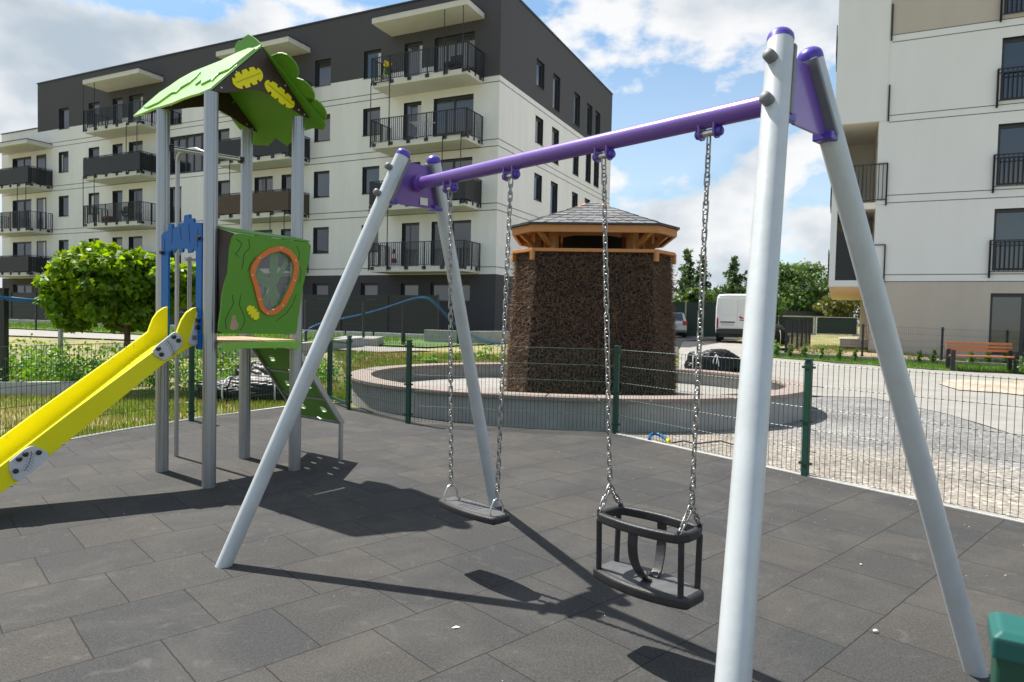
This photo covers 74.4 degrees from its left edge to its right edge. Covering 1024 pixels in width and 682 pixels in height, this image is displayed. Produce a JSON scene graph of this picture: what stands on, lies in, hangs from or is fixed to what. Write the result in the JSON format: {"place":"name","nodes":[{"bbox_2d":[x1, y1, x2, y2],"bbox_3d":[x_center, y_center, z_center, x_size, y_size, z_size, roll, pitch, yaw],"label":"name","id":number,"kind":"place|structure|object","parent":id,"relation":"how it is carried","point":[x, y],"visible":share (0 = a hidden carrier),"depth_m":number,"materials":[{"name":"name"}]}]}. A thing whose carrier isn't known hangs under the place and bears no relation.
{"place":"outdoors","nodes":[
{"label":"outdoors","id":0,"kind":"place"},
{"bbox_2d":[0,34,344,492],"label":"play tower","id":1,"kind":"structure","parent":0,"point":[255,90],"depth_m":5.73,"materials":[{"name":"green metal"}]},
{"bbox_2d":[1,379,345,436],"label":"dry grass","id":2,"kind":"structure","parent":0,"point":[99,421],"depth_m":9.67,"materials":[{"name":"plant"}]},
{"bbox_2d":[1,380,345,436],"bbox_3d":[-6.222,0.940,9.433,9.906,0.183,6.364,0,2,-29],"label":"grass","id":3,"kind":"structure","parent":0,"point":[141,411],"depth_m":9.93,"materials":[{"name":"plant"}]},
{"bbox_2d":[9,329,431,351],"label":"path","id":4,"kind":"structure","parent":0,"point":[16,332],"depth_m":22.73,"materials":[{"name":"concrete"}]},
{"bbox_2d":[9,321,491,346],"bbox_3d":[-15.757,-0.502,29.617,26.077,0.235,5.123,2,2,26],"label":"grass","id":5,"kind":"structure","parent":0,"point":[45,325],"depth_m":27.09,"materials":[{"name":"plant"}]},
{"bbox_2d":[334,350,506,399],"bbox_3d":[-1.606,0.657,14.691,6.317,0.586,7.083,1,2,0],"label":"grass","id":6,"kind":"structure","parent":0,"point":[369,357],"depth_m":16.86,"materials":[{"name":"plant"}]},
{"bbox_2d":[334,349,507,397],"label":"dry grass","id":7,"kind":"structure","parent":0,"point":[398,355],"depth_m":17.07,"materials":[{"name":"plant"}]},
{"bbox_2d":[0,0,859,325],"label":"sky","id":8,"kind":"structure","parent":0,"point":[658,59],"materials":[{"name":"blue"}]},
{"bbox_2d":[1,327,1021,435],"bbox_3d":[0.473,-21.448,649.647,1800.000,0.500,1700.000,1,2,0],"label":"ground","id":9,"kind":"structure","parent":0,"point":[825,339],"depth_m":18.67,"materials":[{"name":"plant"}]},
{"bbox_2d":[0,288,9,381],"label":"fence post","id":10,"kind":"object","parent":9,"relation":"on","point":[4,322],"visible":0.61,"depth_m":11.56,"materials":[{"name":"metal"}]},
{"bbox_2d":[0,296,289,334],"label":"blue conduit","id":11,"kind":"object","parent":10,"relation":"attached to","point":[9,298],"visible":0.25,"depth_m":11.69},
{"bbox_2d":[0,381,75,397],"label":"edging wall","id":12,"kind":"structure","parent":9,"relation":"on","point":[53,388],"depth_m":11.13,"materials":[{"name":"concrete"}]},
{"bbox_2d":[9,301,143,333],"bbox_3d":[-19.484,-1.053,27.618,15.120,1.352,0.062,2,2,26],"label":"garden fence","id":13,"kind":"object","parent":9,"relation":"on","point":[35,314],"visible":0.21,"depth_m":27.60,"materials":[{"name":"metal"}]},
{"bbox_2d":[31,239,195,347],"bbox_3d":[-7.163,-0.412,12.164,2.922,2.839,1.991,1,2,0],"label":"maple tree","id":14,"kind":"object","parent":9,"relation":"on","point":[83,285],"visible":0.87,"depth_m":11.71,"materials":[{"name":"green plant"}]},
{"bbox_2d":[0,337,332,437],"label":"fence","id":15,"kind":"object","parent":9,"relation":"on","point":[191,381],"visible":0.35,"depth_m":8.72,"materials":[{"name":"metal"}]},
{"bbox_2d":[330,339,346,403],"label":"gate","id":16,"kind":"structure","parent":15,"relation":"attached to","point":[341,381],"depth_m":10.61,"materials":[{"name":"metal"}]},
{"bbox_2d":[0,333,341,388],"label":"weeds","id":17,"kind":"object","parent":9,"relation":"on","point":[54,375],"visible":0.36,"depth_m":12.93,"materials":[{"name":"green plant"}]},
{"bbox_2d":[70,402,340,439],"bbox_3d":[-5.462,1.217,3.429,1.099,0.062,16.130,2,2,17],"label":"kerb strip","id":18,"kind":"object","parent":9,"relation":"on","point":[90,435],"visible":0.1,"depth_m":8.30,"materials":[{"name":"concrete"}]},
{"bbox_2d":[9,319,423,338],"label":"edging wall","id":19,"kind":"structure","parent":9,"relation":"on","point":[308,332],"depth_m":28.92,"materials":[{"name":"concrete"}]},
{"bbox_2d":[9,292,438,335],"bbox_3d":[-18.772,-1.501,35.041,35.080,2.000,0.080,2,2,26],"label":"screen fence","id":20,"kind":"object","parent":9,"relation":"on","point":[417,313],"visible":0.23,"depth_m":28.95,"materials":[{"name":"metal"}]},
{"bbox_2d":[119,337,363,357],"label":"retaining wall","id":21,"kind":"structure","parent":9,"relation":"on","point":[185,353],"depth_m":17.69,"materials":[{"name":"concrete"}]},
{"bbox_2d":[233,361,267,375],"bbox_3d":[-4.275,0.635,11.648,1.276,0.603,0.816,2,2,12],"label":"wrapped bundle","id":22,"kind":"object","parent":9,"relation":"on","point":[256,364],"visible":0.03,"depth_m":11.47,"materials":[{"name":"white plastic"}]},
{"bbox_2d":[194,374,311,399],"bbox_3d":[-4.190,0.756,11.205,2.050,0.397,0.702,1,2,-8],"label":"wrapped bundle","id":23,"kind":"object","parent":9,"relation":"on","point":[263,389],"visible":0.31,"depth_m":10.96,"materials":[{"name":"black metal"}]},
{"bbox_2d":[0,0,612,332],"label":"apartment house","id":24,"kind":"structure","parent":9,"relation":"on","point":[78,164],"depth_m":34.58,"materials":[{"name":"paint"}]},
{"bbox_2d":[15,242,30,271],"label":"window","id":25,"kind":"structure","parent":24,"relation":"in","point":[21,248],"depth_m":46.71,"materials":[{"name":"grey glass"}]},
{"bbox_2d":[15,199,30,228],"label":"window","id":26,"kind":"structure","parent":24,"relation":"in","point":[21,204],"depth_m":46.70,"materials":[{"name":"grey glass"}]},
{"bbox_2d":[15,157,30,183],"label":"window","id":27,"kind":"structure","parent":24,"relation":"in","point":[23,161],"depth_m":46.44,"materials":[{"name":"grey glass"}]},
{"bbox_2d":[15,284,31,292],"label":"window","id":28,"kind":"structure","parent":24,"relation":"in","point":[19,288],"depth_m":46.80,"materials":[{"name":"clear glass"}]},
{"bbox_2d":[36,197,45,228],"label":"window","id":29,"kind":"structure","parent":24,"relation":"in","point":[39,201],"depth_m":45.46,"materials":[{"name":"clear glass"}]},
{"bbox_2d":[36,154,45,185],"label":"window","id":30,"kind":"structure","parent":24,"relation":"in","point":[40,159],"depth_m":45.32,"materials":[{"name":"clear glass"}]},
{"bbox_2d":[58,108,68,129],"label":"window","id":31,"kind":"structure","parent":24,"relation":"in","point":[64,112],"depth_m":44.35,"materials":[{"name":"clear glass"}]},
{"bbox_2d":[59,196,68,216],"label":"window","id":32,"kind":"structure","parent":24,"relation":"in","point":[64,199],"depth_m":44.56,"materials":[{"name":"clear glass"}]},
{"bbox_2d":[60,152,67,172],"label":"window","id":33,"kind":"structure","parent":24,"relation":"in","point":[64,156],"depth_m":44.48,"materials":[{"name":"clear glass"}]},
{"bbox_2d":[114,191,121,221],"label":"window","id":34,"kind":"structure","parent":24,"relation":"in","point":[117,194],"depth_m":42.20,"materials":[{"name":"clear glass"}]},
{"bbox_2d":[131,189,142,220],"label":"window","id":35,"kind":"structure","parent":24,"relation":"in","point":[136,195],"depth_m":41.48,"materials":[{"name":"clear glass"}]},
{"bbox_2d":[131,94,142,121],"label":"window","id":36,"kind":"structure","parent":24,"relation":"in","point":[139,97],"depth_m":41.25,"materials":[{"name":"clear glass"}]},
{"bbox_2d":[170,187,180,222],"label":"window","id":37,"kind":"structure","parent":24,"relation":"in","point":[172,190],"depth_m":40.04,"materials":[{"name":"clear glass"}]},
{"bbox_2d":[170,109,181,125],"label":"window","id":38,"kind":"structure","parent":24,"relation":"in","point":[176,115],"depth_m":39.74,"materials":[{"name":"clear glass"}]},
{"bbox_2d":[171,134,203,174],"bbox_3d":[-18.740,-10.857,39.306,3.236,2.196,0.050,2,2,26],"label":"window","id":39,"kind":"structure","parent":24,"relation":"in","point":[188,162],"depth_m":39.35,"materials":[{"name":"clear glass"}]},
{"bbox_2d":[218,181,228,195],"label":"window","id":40,"kind":"structure","parent":24,"relation":"in","point":[223,186],"depth_m":38.20,"materials":[{"name":"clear glass"}]},
{"bbox_2d":[256,176,272,212],"bbox_3d":[-13.441,-7.866,36.812,1.346,2.116,0.050,2,2,26],"label":"window","id":41,"kind":"structure","parent":24,"relation":"in","point":[264,183],"depth_m":36.83,"materials":[{"name":"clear glass"}]},
{"bbox_2d":[312,227,328,253],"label":"window","id":42,"kind":"structure","parent":24,"relation":"in","point":[321,234],"depth_m":35.16,"materials":[{"name":"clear glass"}]},
{"bbox_2d":[314,284,327,294],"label":"window","id":43,"kind":"structure","parent":24,"relation":"in","point":[319,289],"depth_m":35.26,"materials":[{"name":"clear glass"}]},
{"bbox_2d":[314,115,329,142],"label":"window","id":44,"kind":"structure","parent":24,"relation":"in","point":[321,135],"depth_m":34.92,"materials":[{"name":"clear glass"}]},
{"bbox_2d":[315,171,329,197],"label":"window","id":45,"kind":"structure","parent":24,"relation":"in","point":[322,178],"depth_m":35.06,"materials":[{"name":"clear glass"}]},
{"bbox_2d":[314,59,330,87],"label":"window","id":46,"kind":"structure","parent":24,"relation":"in","point":[323,67],"depth_m":34.86,"materials":[{"name":"clear glass"}]},
{"bbox_2d":[362,284,377,299],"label":"window","id":47,"kind":"structure","parent":24,"relation":"in","point":[367,289],"depth_m":33.88,"materials":[{"name":"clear glass"}]},
{"bbox_2d":[361,166,378,194],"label":"window","id":48,"kind":"structure","parent":24,"relation":"in","point":[370,173],"depth_m":33.76,"materials":[{"name":"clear glass"}]},
{"bbox_2d":[362,108,379,136],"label":"window","id":49,"kind":"structure","parent":24,"relation":"in","point":[375,113],"depth_m":33.62,"materials":[{"name":"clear glass"}]},
{"bbox_2d":[363,50,380,79],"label":"window","id":50,"kind":"structure","parent":24,"relation":"in","point":[369,55],"depth_m":33.57,"materials":[{"name":"clear glass"}]},
{"bbox_2d":[402,283,417,294],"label":"window","id":51,"kind":"structure","parent":24,"relation":"in","point":[408,288],"depth_m":32.84,"materials":[{"name":"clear glass"}]},
{"bbox_2d":[403,223,418,265],"bbox_3d":[-4.845,-4.646,32.731,1.006,2.116,0.050,2,2,26],"label":"window","id":52,"kind":"structure","parent":24,"relation":"in","point":[410,230],"depth_m":32.77,"materials":[{"name":"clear glass"}]},
{"bbox_2d":[405,102,420,139],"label":"window","id":53,"kind":"structure","parent":24,"relation":"in","point":[412,108],"depth_m":32.56,"materials":[{"name":"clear glass"}]},
{"bbox_2d":[406,42,422,76],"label":"window","id":54,"kind":"structure","parent":24,"relation":"in","point":[415,65],"depth_m":32.44,"materials":[{"name":"clear glass"}]},
{"bbox_2d":[432,283,469,302],"bbox_3d":[-2.889,-2.254,31.756,2.190,0.923,0.210,2,2,26],"label":"window","id":55,"kind":"structure","parent":24,"relation":"in","point":[441,289],"depth_m":31.97,"materials":[{"name":"grey glass"}]},
{"bbox_2d":[432,220,470,265],"bbox_3d":[-2.802,-4.567,31.745,2.146,2.116,0.050,2,2,26],"label":"window","id":56,"kind":"structure","parent":24,"relation":"in","point":[461,229],"depth_m":31.61,"materials":[{"name":"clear glass"}]},
{"bbox_2d":[435,94,473,136],"bbox_3d":[-2.675,-10.322,31.544,2.146,2.116,0.050,2,2,26],"label":"window","id":57,"kind":"structure","parent":24,"relation":"in","point":[468,100],"depth_m":31.52,"materials":[{"name":"clear glass"}]},
{"bbox_2d":[436,32,474,71],"bbox_3d":[-2.613,-13.139,31.445,2.146,2.116,0.050,2,2,26],"label":"window","id":58,"kind":"structure","parent":24,"relation":"in","point":[470,37],"depth_m":31.41,"materials":[{"name":"clear glass"}]},
{"bbox_2d":[441,158,471,201],"bbox_3d":[-2.738,-7.449,31.644,2.146,2.116,0.050,2,2,26],"label":"window","id":59,"kind":"structure","parent":24,"relation":"in","point":[451,164],"depth_m":31.58,"materials":[{"name":"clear glass"}]},
{"bbox_2d":[534,174,541,202],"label":"window","id":60,"kind":"structure","parent":24,"relation":"in","point":[536,178],"depth_m":34.73,"materials":[{"name":"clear glass"}]},
{"bbox_2d":[535,117,542,146],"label":"window","id":61,"kind":"structure","parent":24,"relation":"in","point":[537,121],"depth_m":34.63,"materials":[{"name":"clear glass"}]},
{"bbox_2d":[536,61,544,91],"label":"window","id":62,"kind":"structure","parent":24,"relation":"in","point":[539,66],"depth_m":34.55,"materials":[{"name":"clear glass"}]},
{"bbox_2d":[550,182,555,213],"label":"window","id":63,"kind":"structure","parent":24,"relation":"in","point":[553,186],"depth_m":36.71,"materials":[{"name":"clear glass"}]},
{"bbox_2d":[553,75,559,113],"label":"window","id":64,"kind":"structure","parent":24,"relation":"in","point":[555,80],"depth_m":36.53,"materials":[{"name":"clear glass"}]},
{"bbox_2d":[334,336,383,346],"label":"retaining wall","id":65,"kind":"structure","parent":9,"relation":"on","point":[373,339],"depth_m":20.43,"materials":[{"name":"concrete"}]},
{"bbox_2d":[303,300,458,344],"bbox_3d":[-3.863,-0.499,21.201,5.712,1.384,0.062,-1,3,-44],"label":"garden fence","id":66,"kind":"object","parent":9,"relation":"on","point":[403,326],"visible":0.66,"depth_m":20.84,"materials":[{"name":"metal"}]},
{"bbox_2d":[302,296,504,344],"bbox_3d":[-3.246,-0.640,21.696,7.891,1.633,0.374,-1,3,-42],"label":"blue conduit","id":67,"kind":"object","parent":66,"relation":"attached to","point":[492,342],"visible":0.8,"depth_m":22.06,"materials":[{"name":"plastic"}]},
{"bbox_2d":[332,344,500,389],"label":"weeds","id":68,"kind":"object","parent":9,"relation":"on","point":[446,356],"visible":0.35,"depth_m":16.84,"materials":[{"name":"green plant"}]},
{"bbox_2d":[424,330,508,344],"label":"retaining wall","id":69,"kind":"structure","parent":9,"relation":"on","point":[489,336],"depth_m":24.33,"materials":[{"name":"concrete"}]},
{"bbox_2d":[351,363,803,432],"bbox_3d":[1.121,0.882,12.097,7.960,0.516,6.680,1,2,0],"label":"round basin","id":70,"kind":"object","parent":9,"relation":"on","point":[594,407],"visible":0.55,"depth_m":9.21,"materials":[{"name":"concrete"}]},
{"bbox_2d":[502,202,684,395],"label":"brushwood tower","id":71,"kind":"structure","parent":70,"relation":"in","point":[557,302],"depth_m":10.46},
{"bbox_2d":[345,336,1023,518],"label":"fence","id":72,"kind":"object","parent":9,"relation":"on","point":[804,462],"visible":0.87,"depth_m":7.56,"materials":[{"name":"metal"}]},
{"bbox_2d":[673,248,703,335],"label":"spruce tree","id":73,"kind":"object","parent":9,"relation":"on","point":[687,279],"visible":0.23,"depth_m":45.62,"materials":[{"name":"green plant"}]},
{"bbox_2d":[673,289,716,336],"bbox_3d":[10.806,-1.752,39.969,3.092,3.300,0.067,2,2,19],"label":"site fence","id":74,"kind":"object","parent":9,"relation":"on","point":[709,320],"visible":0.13,"depth_m":39.94,"materials":[{"name":"metal"}]},
{"bbox_2d":[674,287,717,327],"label":"broadleaf tree","id":75,"kind":"object","parent":9,"relation":"on","point":[691,295],"visible":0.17,"depth_m":43.44,"materials":[{"name":"green plant"}]},
{"bbox_2d":[692,253,711,289],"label":"spruce tree","id":76,"kind":"object","parent":9,"relation":"on","point":[696,278],"visible":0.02,"depth_m":49.73,"materials":[{"name":"green plant"}]},
{"bbox_2d":[715,255,746,301],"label":"spruce tree","id":77,"kind":"object","parent":9,"relation":"on","point":[736,280],"visible":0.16,"depth_m":49.62,"materials":[{"name":"green plant"}]},
{"bbox_2d":[734,283,788,317],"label":"broadleaf tree","id":78,"kind":"object","parent":9,"relation":"on","point":[780,310],"visible":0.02,"depth_m":55.02,"materials":[{"name":"green plant"}]},
{"bbox_2d":[774,324,787,344],"bbox_3d":[11.994,-0.315,30.674,1.090,0.931,1.173,1,2,0],"label":"wrapped bundle","id":79,"kind":"object","parent":9,"relation":"on","point":[779,333],"visible":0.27,"depth_m":30.22,"materials":[{"name":"black plastic"}]},
{"bbox_2d":[784,318,811,352],"bbox_3d":[11.105,-0.191,26.044,0.077,1.317,8.640,2,2,29],"label":"yard fence","id":80,"kind":"object","parent":9,"relation":"on","point":[798,328],"visible":0.8,"depth_m":25.25,"materials":[{"name":"metal"}]},
{"bbox_2d":[778,260,821,310],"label":"broadleaf tree","id":81,"kind":"object","parent":9,"relation":"on","point":[791,274],"visible":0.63,"depth_m":72.51,"materials":[{"name":"green plant"}]},
{"bbox_2d":[778,311,823,333],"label":"flat roof shed","id":82,"kind":"structure","parent":9,"relation":"on","point":[814,314],"depth_m":67.62,"materials":[{"name":"metal"}]},
{"bbox_2d":[778,258,850,316],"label":"broadleaf tree","id":83,"kind":"object","parent":9,"relation":"on","point":[816,270],"visible":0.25,"depth_m":74.52,"materials":[{"name":"green plant"}]},
{"bbox_2d":[776,316,858,335],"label":"site fence","id":84,"kind":"object","parent":9,"relation":"on","point":[848,325],"visible":0.47,"depth_m":60.42,"materials":[{"name":"green metal"}]},
{"bbox_2d":[616,433,1023,522],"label":"kerb strip","id":85,"kind":"object","parent":9,"relation":"on","point":[914,498],"visible":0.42,"depth_m":6.04,"materials":[{"name":"concrete"}]},
{"bbox_2d":[626,396,1023,519],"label":"gravel","id":86,"kind":"structure","parent":9,"relation":"on","point":[954,497],"depth_m":7.89,"materials":[{"name":"stone"}]},
{"bbox_2d":[813,294,860,326],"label":"broadleaf tree","id":87,"kind":"object","parent":9,"relation":"on","point":[839,308],"visible":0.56,"depth_m":65.40,"materials":[{"name":"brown plant"}]},
{"bbox_2d":[784,322,1023,363],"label":"yard fence","id":88,"kind":"object","parent":9,"relation":"on","point":[942,329],"visible":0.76,"depth_m":21.66,"materials":[{"name":"metal"}]},
{"bbox_2d":[827,0,1023,360],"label":"apartment house","id":89,"kind":"structure","parent":9,"relation":"on","point":[930,99],"depth_m":22.79,"materials":[{"name":"paint"}]},
{"bbox_2d":[988,293,1023,355],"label":"window","id":90,"kind":"structure","parent":89,"relation":"in","point":[1006,310],"depth_m":22.18,"materials":[{"name":"black glass"}]},
{"bbox_2d":[992,208,1023,270],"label":"window","id":91,"kind":"structure","parent":89,"relation":"in","point":[1008,223],"depth_m":22.12,"materials":[{"name":"black glass"}]},
{"bbox_2d":[996,123,1023,185],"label":"window","id":92,"kind":"structure","parent":89,"relation":"in","point":[1011,136],"depth_m":22.06,"materials":[{"name":"black glass"}]},
{"bbox_2d":[1000,37,1023,99],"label":"window","id":93,"kind":"structure","parent":89,"relation":"in","point":[1012,49],"depth_m":21.97,"materials":[{"name":"clear glass"}]},
{"bbox_2d":[1004,0,1023,13],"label":"window","id":94,"kind":"structure","parent":89,"relation":"in","point":[1008,1],"depth_m":21.94,"materials":[{"name":"clear glass"}]},
{"bbox_2d":[0,403,1023,681],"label":"rubber paving","id":95,"kind":"structure","parent":0,"point":[368,559],"depth_m":3.86,"materials":[{"name":"rubber"}]},
{"bbox_2d":[215,26,988,681],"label":"swing frame","id":96,"kind":"object","parent":95,"relation":"on","point":[797,92],"visible":0.94,"depth_m":2.51,"materials":[{"name":"silver paint"}]},
{"bbox_2d":[438,177,512,524],"bbox_3d":[-0.194,0.051,3.705,0.176,1.816,0.547,-1,3,-44],"label":"flat swing","id":97,"kind":"object","parent":96,"relation":"hanging from","point":[476,511],"visible":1,"depth_m":3.64,"materials":[{"name":"metal"}]},
{"bbox_2d":[593,135,710,609],"bbox_3d":[0.576,0.122,2.851,0.554,1.866,0.249,3,3,45],"label":"toddler swing","id":98,"kind":"object","parent":96,"relation":"hanging from","point":[655,584],"visible":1,"depth_m":2.79,"materials":[{"name":"black rubber"}]},
{"bbox_2d":[987,612,1023,681],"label":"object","id":99,"kind":"object","parent":95,"relation":"on","point":[1005,631],"visible":1,"depth_m":0.82,"materials":[{"name":"green plastic"}]},
{"bbox_2d":[674,335,736,354],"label":"asphalt road","id":100,"kind":"structure","parent":0,"point":[679,338],"depth_m":38.19,"materials":[{"name":"asphalt"}]},
{"bbox_2d":[672,312,686,337],"bbox_3d":[9.641,-1.001,40.951,1.778,1.480,4.037,2,2,12],"label":"parked car","id":101,"kind":"object","parent":100,"relation":"on","point":[681,323],"visible":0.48,"depth_m":38.98,"materials":[{"name":"silver metal"}]},
{"bbox_2d":[679,341,1023,437],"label":"concrete square","id":102,"kind":"structure","parent":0,"point":[735,348],"depth_m":15.33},
{"bbox_2d":[684,349,740,371],"bbox_3d":[5.407,0.503,17.992,1.584,0.614,0.897,2,2,8],"label":"wrapped bundle","id":103,"kind":"object","parent":102,"relation":"on","point":[715,354],"visible":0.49,"depth_m":17.66,"materials":[{"name":"black plastic"}]},
{"bbox_2d":[715,294,745,341],"bbox_3d":[11.404,-1.142,34.033,2.400,2.316,5.804,2,2,19],"label":"delivery van","id":104,"kind":"object","parent":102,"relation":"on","point":[730,312],"visible":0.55,"depth_m":31.57,"materials":[{"name":"white paint"}]},
{"bbox_2d":[773,353,1023,366],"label":"kerb strip","id":105,"kind":"object","parent":102,"relation":"on","point":[909,360],"visible":0.26,"depth_m":21.52,"materials":[{"name":"concrete"}]},
{"bbox_2d":[939,379,1023,394],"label":"pebble bed","id":106,"kind":"object","parent":102,"relation":"on","point":[959,385],"visible":0.93,"depth_m":15.82,"materials":[{"name":"gravel"}]},
{"bbox_2d":[773,352,1023,373],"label":"lawn","id":107,"kind":"structure","parent":0,"point":[819,359],"depth_m":20.92,"materials":[{"name":"plant"}]},
{"bbox_2d":[945,341,1018,373],"bbox_3d":[13.938,0.514,20.042,1.744,0.938,0.518,2,2,14],"label":"park bench","id":108,"kind":"object","parent":107,"relation":"on","point":[951,353],"visible":0.84,"depth_m":20.09,"materials":[{"name":"orange wood"}]},
{"bbox_2d":[791,345,1012,362],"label":"yard soil","id":109,"kind":"structure","parent":0,"point":[866,354],"depth_m":22.86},
{"bbox_2d":[838,337,867,350],"bbox_3d":[13.346,0.121,25.865,1.510,0.455,0.980,2,2,26],"label":"pallet stack","id":110,"kind":"object","parent":109,"relation":"on","point":[856,344],"visible":0.45,"depth_m":25.57,"materials":[{"name":"wood"}]},
{"bbox_2d":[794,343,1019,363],"bbox_3d":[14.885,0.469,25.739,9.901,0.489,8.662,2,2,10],"label":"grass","id":111,"kind":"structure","parent":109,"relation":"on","point":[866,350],"depth_m":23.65,"materials":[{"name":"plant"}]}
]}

